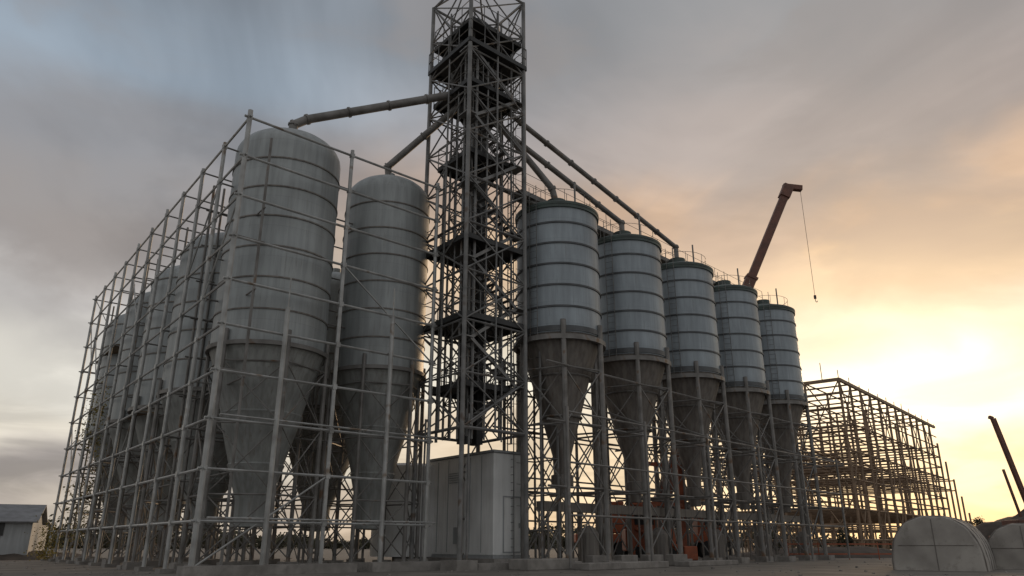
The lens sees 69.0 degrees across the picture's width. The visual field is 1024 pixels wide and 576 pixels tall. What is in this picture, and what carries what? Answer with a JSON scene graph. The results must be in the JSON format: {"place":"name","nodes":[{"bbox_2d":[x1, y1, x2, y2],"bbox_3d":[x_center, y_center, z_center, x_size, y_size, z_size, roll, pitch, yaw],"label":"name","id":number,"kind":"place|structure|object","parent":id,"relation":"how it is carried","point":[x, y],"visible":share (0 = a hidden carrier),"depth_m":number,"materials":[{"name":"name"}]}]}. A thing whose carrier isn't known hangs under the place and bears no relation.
{"place":"outdoors","nodes":[
{"label":"outdoors","id":0,"kind":"place"},
{"bbox_2d":[38,520,51,550],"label":"farm shed","id":1,"kind":"structure","parent":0,"point":[42,538],"depth_m":85.68,"materials":[{"name":"metal"}]},
{"bbox_2d":[0,544,1023,575],"bbox_3d":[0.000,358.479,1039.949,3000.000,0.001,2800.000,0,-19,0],"label":"ground","id":2,"kind":"structure","parent":0,"point":[876,566],"depth_m":28.25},
{"bbox_2d":[0,504,47,554],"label":"farm shed","id":3,"kind":"structure","parent":2,"relation":"on","point":[17,521],"depth_m":47.50,"materials":[{"name":"metal"}]},
{"bbox_2d":[0,522,4,535],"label":"door and windows","id":4,"kind":"structure","parent":3,"relation":"in","point":[2,524],"depth_m":46.87,"materials":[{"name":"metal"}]},
{"bbox_2d":[0,550,107,560],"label":"earth mound","id":5,"kind":"object","parent":2,"relation":"on","point":[14,556],"visible":0.29,"depth_m":46.61,"materials":[{"name":"brown soil"}]},
{"bbox_2d":[24,377,111,560],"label":"climbing vine","id":6,"kind":"object","parent":2,"relation":"on","point":[40,543],"visible":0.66,"depth_m":42.48,"materials":[{"name":"green plant"}]},
{"bbox_2d":[55,313,159,561],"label":"grain silo","id":7,"kind":"object","parent":2,"relation":"on","point":[109,383],"visible":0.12,"depth_m":43.15,"materials":[{"name":"grey metal"}]},
{"bbox_2d":[74,292,188,563],"bbox_3d":[-19.705,7.144,41.178,4.874,15.180,5.396,16,-25,-39],"label":"grain silo","id":8,"kind":"object","parent":2,"relation":"on","point":[132,474],"visible":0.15,"depth_m":39.34,"materials":[{"name":"grey metal"}]},
{"bbox_2d":[101,265,219,566],"bbox_3d":[-16.450,5.804,37.281,5.642,15.180,5.113,0,-19,0],"label":"grain silo","id":9,"kind":"object","parent":2,"relation":"on","point":[149,364],"visible":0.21,"depth_m":35.52,"materials":[{"name":"grey metal"}]},
{"bbox_2d":[122,232,259,569],"bbox_3d":[-13.195,4.464,33.383,5.397,15.180,4.874,16,-25,-39],"label":"grain silo","id":10,"kind":"object","parent":2,"relation":"on","point":[219,453],"visible":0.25,"depth_m":31.55,"materials":[{"name":"grey metal"}]},
{"bbox_2d":[40,109,441,575],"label":"scaffolding","id":11,"kind":"object","parent":2,"relation":"on","point":[221,569],"visible":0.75,"depth_m":30.10,"materials":[{"name":"metal"}]},
{"bbox_2d":[168,127,340,571],"bbox_3d":[-9.740,1.691,30.084,4.678,18.280,5.253,14,-23,-34],"label":"grain silo","id":12,"kind":"object","parent":2,"relation":"on","point":[306,360],"visible":0.84,"depth_m":28.70,"materials":[{"name":"grey metal"}]},
{"bbox_2d":[258,268,364,563],"bbox_3d":[-9.347,5.992,37.211,5.197,14.780,4.674,16,-25,-39],"label":"grain silo","id":13,"kind":"object","parent":2,"relation":"on","point":[332,316],"visible":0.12,"depth_m":35.33,"materials":[{"name":"grey metal"}]},
{"bbox_2d":[305,173,429,569],"bbox_3d":[-6.000,3.006,33.756,4.902,18.180,4.339,-14,-23,35],"label":"grain silo","id":14,"kind":"object","parent":2,"relation":"on","point":[362,370],"visible":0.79,"depth_m":32.39,"materials":[{"name":"grey metal"}]},
{"bbox_2d":[370,449,538,562],"bbox_3d":[-2.877,10.221,34.211,4.592,4.810,8.736,14,-24,-36],"label":"equipment container","id":15,"kind":"object","parent":2,"relation":"on","point":[490,524],"visible":0.64,"depth_m":32.78,"materials":[{"name":"metal"}]},
{"bbox_2d":[44,501,893,548],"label":"tree line","id":16,"kind":"object","parent":2,"relation":"on","point":[279,537],"visible":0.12,"depth_m":151.20,"materials":[{"name":"green plant"}]},
{"bbox_2d":[394,0,560,570],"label":"elevator tower","id":17,"kind":"structure","parent":2,"relation":"on","point":[478,68],"depth_m":34.08,"materials":[{"name":"metal"}]},
{"bbox_2d":[288,91,460,128],"bbox_3d":[-6.146,-8.164,34.997,8.240,4.785,0.517,7,-20,-21],"label":"grain spout","id":18,"kind":"object","parent":17,"relation":"attached to","point":[349,112],"visible":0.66,"depth_m":34.63,"materials":[{"name":"grey metal"}]},
{"bbox_2d":[384,103,460,174],"bbox_3d":[-4.379,-7.011,36.828,3.892,4.470,0.656,-3,-19,8],"label":"grain spout","id":19,"kind":"object","parent":17,"relation":"attached to","point":[413,144],"visible":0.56,"depth_m":36.72,"materials":[{"name":"grey metal"}]},
{"bbox_2d":[488,184,537,204],"bbox_3d":[-0.102,-4.751,37.244,2.999,1.203,0.300,6,-20,-16],"label":"grain spout","id":20,"kind":"object","parent":17,"relation":"attached to","point":[518,196],"visible":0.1,"depth_m":37.22,"materials":[{"name":"grey metal"}]},
{"bbox_2d":[498,118,557,197],"bbox_3d":[0.597,-6.624,37.884,3.967,4.883,0.565,6,-20,-18],"label":"grain spout","id":21,"kind":"object","parent":17,"relation":"attached to","point":[540,174],"visible":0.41,"depth_m":37.74,"materials":[{"name":"grey metal"}]},
{"bbox_2d":[493,120,624,230],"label":"grain spout","id":22,"kind":"object","parent":17,"relation":"attached to","point":[566,180],"visible":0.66,"depth_m":40.06,"materials":[{"name":"grey metal"}]},
{"bbox_2d":[503,110,678,257],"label":"grain spout","id":23,"kind":"object","parent":17,"relation":"attached to","point":[580,170],"visible":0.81,"depth_m":41.84,"materials":[{"name":"grey metal"}]},
{"bbox_2d":[0,557,1016,575],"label":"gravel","id":24,"kind":"structure","parent":2,"relation":"on","point":[519,573],"depth_m":26.08,"materials":[{"name":"grey gravel"}]},
{"bbox_2d":[514,183,620,562],"bbox_3d":[2.250,3.471,35.077,4.996,18.160,4.444,11,-22,-30],"label":"grain silo","id":25,"kind":"object","parent":2,"relation":"on","point":[563,290],"visible":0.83,"depth_m":34.05,"materials":[{"name":"blue paint"}]},
{"bbox_2d":[512,173,761,297],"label":"catwalk","id":26,"kind":"object","parent":25,"relation":"on","point":[533,197],"visible":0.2,"depth_m":41.34,"materials":[{"name":"metal"}]},
{"bbox_2d":[509,558,737,570],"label":"concrete plinth","id":27,"kind":"structure","parent":2,"relation":"on","point":[541,564],"depth_m":29.25,"materials":[{"name":"grey concrete"}]},
{"bbox_2d":[585,554,687,565],"bbox_3d":[5.625,12.040,32.872,6.522,0.500,0.460,16,-25,-39],"label":"concrete block row","id":28,"kind":"object","parent":2,"relation":"on","point":[671,558],"visible":0.58,"depth_m":32.52,"materials":[{"name":"grey concrete"}]},
{"bbox_2d":[590,217,692,560],"bbox_3d":[6.160,4.801,38.945,4.984,18.160,4.432,12,-22,-31],"label":"grain silo","id":29,"kind":"object","parent":2,"relation":"on","point":[633,319],"visible":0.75,"depth_m":37.90,"materials":[{"name":"blue paint"}]},
{"bbox_2d":[462,359,850,567],"bbox_3d":[9.863,10.101,41.382,6.345,9.500,28.809,-17,-25,41],"label":"silo support frame","id":30,"kind":"object","parent":2,"relation":"on","point":[647,471],"visible":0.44,"depth_m":37.56,"materials":[{"name":"grey metal"}]},
{"bbox_2d":[630,461,686,554],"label":"orange gantry","id":31,"kind":"object","parent":2,"relation":"on","point":[683,523],"visible":0.37,"depth_m":41.07,"materials":[{"name":"orange metal"}]},
{"bbox_2d":[622,504,697,560],"bbox_3d":[7.725,12.991,39.418,3.650,2.944,2.160,0,-19,0],"label":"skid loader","id":32,"kind":"object","parent":2,"relation":"on","point":[691,552],"visible":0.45,"depth_m":38.61,"materials":[{"name":"metal"}]},
{"bbox_2d":[536,501,810,562],"bbox_3d":[10.560,13.480,40.522,0.990,2.650,26.633,-17,-25,41],"label":"drag conveyor","id":33,"kind":"object","parent":2,"relation":"on","point":[588,543],"visible":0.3,"depth_m":36.74,"materials":[{"name":"metal"}]},
{"bbox_2d":[574,183,817,556],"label":"mobile crane","id":34,"kind":"object","parent":2,"relation":"on","point":[785,193],"visible":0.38,"depth_m":61.50,"materials":[{"name":"orange metal"}]},
{"bbox_2d":[652,245,749,562],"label":"grain silo","id":35,"kind":"object","parent":2,"relation":"on","point":[697,368],"visible":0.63,"depth_m":41.65,"materials":[{"name":"blue paint"}]},
{"bbox_2d":[705,268,795,561],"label":"grain silo","id":36,"kind":"object","parent":2,"relation":"on","point":[740,349],"visible":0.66,"depth_m":45.47,"materials":[{"name":"blue paint"}]},
{"bbox_2d":[749,288,834,560],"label":"grain silo","id":37,"kind":"object","parent":2,"relation":"on","point":[783,375],"visible":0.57,"depth_m":49.35,"materials":[{"name":"blue paint"}]},
{"bbox_2d":[656,363,970,551],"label":"steel frame building","id":38,"kind":"structure","parent":2,"relation":"on","point":[857,515],"depth_m":80.79,"materials":[{"name":"metal"}]},
{"bbox_2d":[741,546,891,557],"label":"earth mound","id":39,"kind":"object","parent":2,"relation":"on","point":[852,549],"visible":0.38,"depth_m":54.70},
{"bbox_2d":[787,542,891,559],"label":"safety barrier","id":40,"kind":"object","parent":2,"relation":"on","point":[877,544],"visible":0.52,"depth_m":47.53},
{"bbox_2d":[836,524,854,546],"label":"tree","id":41,"kind":"object","parent":2,"relation":"on","point":[841,537],"visible":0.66,"depth_m":60.37,"materials":[{"name":"green plant"}]},
{"bbox_2d":[892,515,996,570],"bbox_3d":[17.374,10.275,30.073,3.238,2.020,4.423,-13,-23,33],"label":"arched shelter","id":42,"kind":"object","parent":2,"relation":"on","point":[937,543],"visible":1,"depth_m":28.38,"materials":[{"name":"metal"}]},
{"bbox_2d":[969,516,984,525],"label":"tree","id":43,"kind":"object","parent":2,"relation":"on","point":[978,522],"visible":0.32,"depth_m":70.30,"materials":[{"name":"green plant"}]},
{"bbox_2d":[975,509,1023,539],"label":"earth mound","id":44,"kind":"object","parent":2,"relation":"on","point":[986,529],"visible":0.27,"depth_m":52.72,"materials":[{"name":"soil"}]},
{"bbox_2d":[988,523,1023,568],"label":"arched shelter","id":45,"kind":"object","parent":2,"relation":"on","point":[1006,542],"visible":0.78,"depth_m":29.95,"materials":[{"name":"metal"}]},
{"bbox_2d":[988,415,1023,538],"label":"boom lift","id":46,"kind":"object","parent":2,"relation":"on","point":[1008,457],"visible":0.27,"depth_m":48.71,"materials":[{"name":"metal"}]},
{"bbox_2d":[0,0,1023,541],"label":"sky","id":47,"kind":"structure","parent":0,"point":[900,123],"materials":[{"name":"grey"}]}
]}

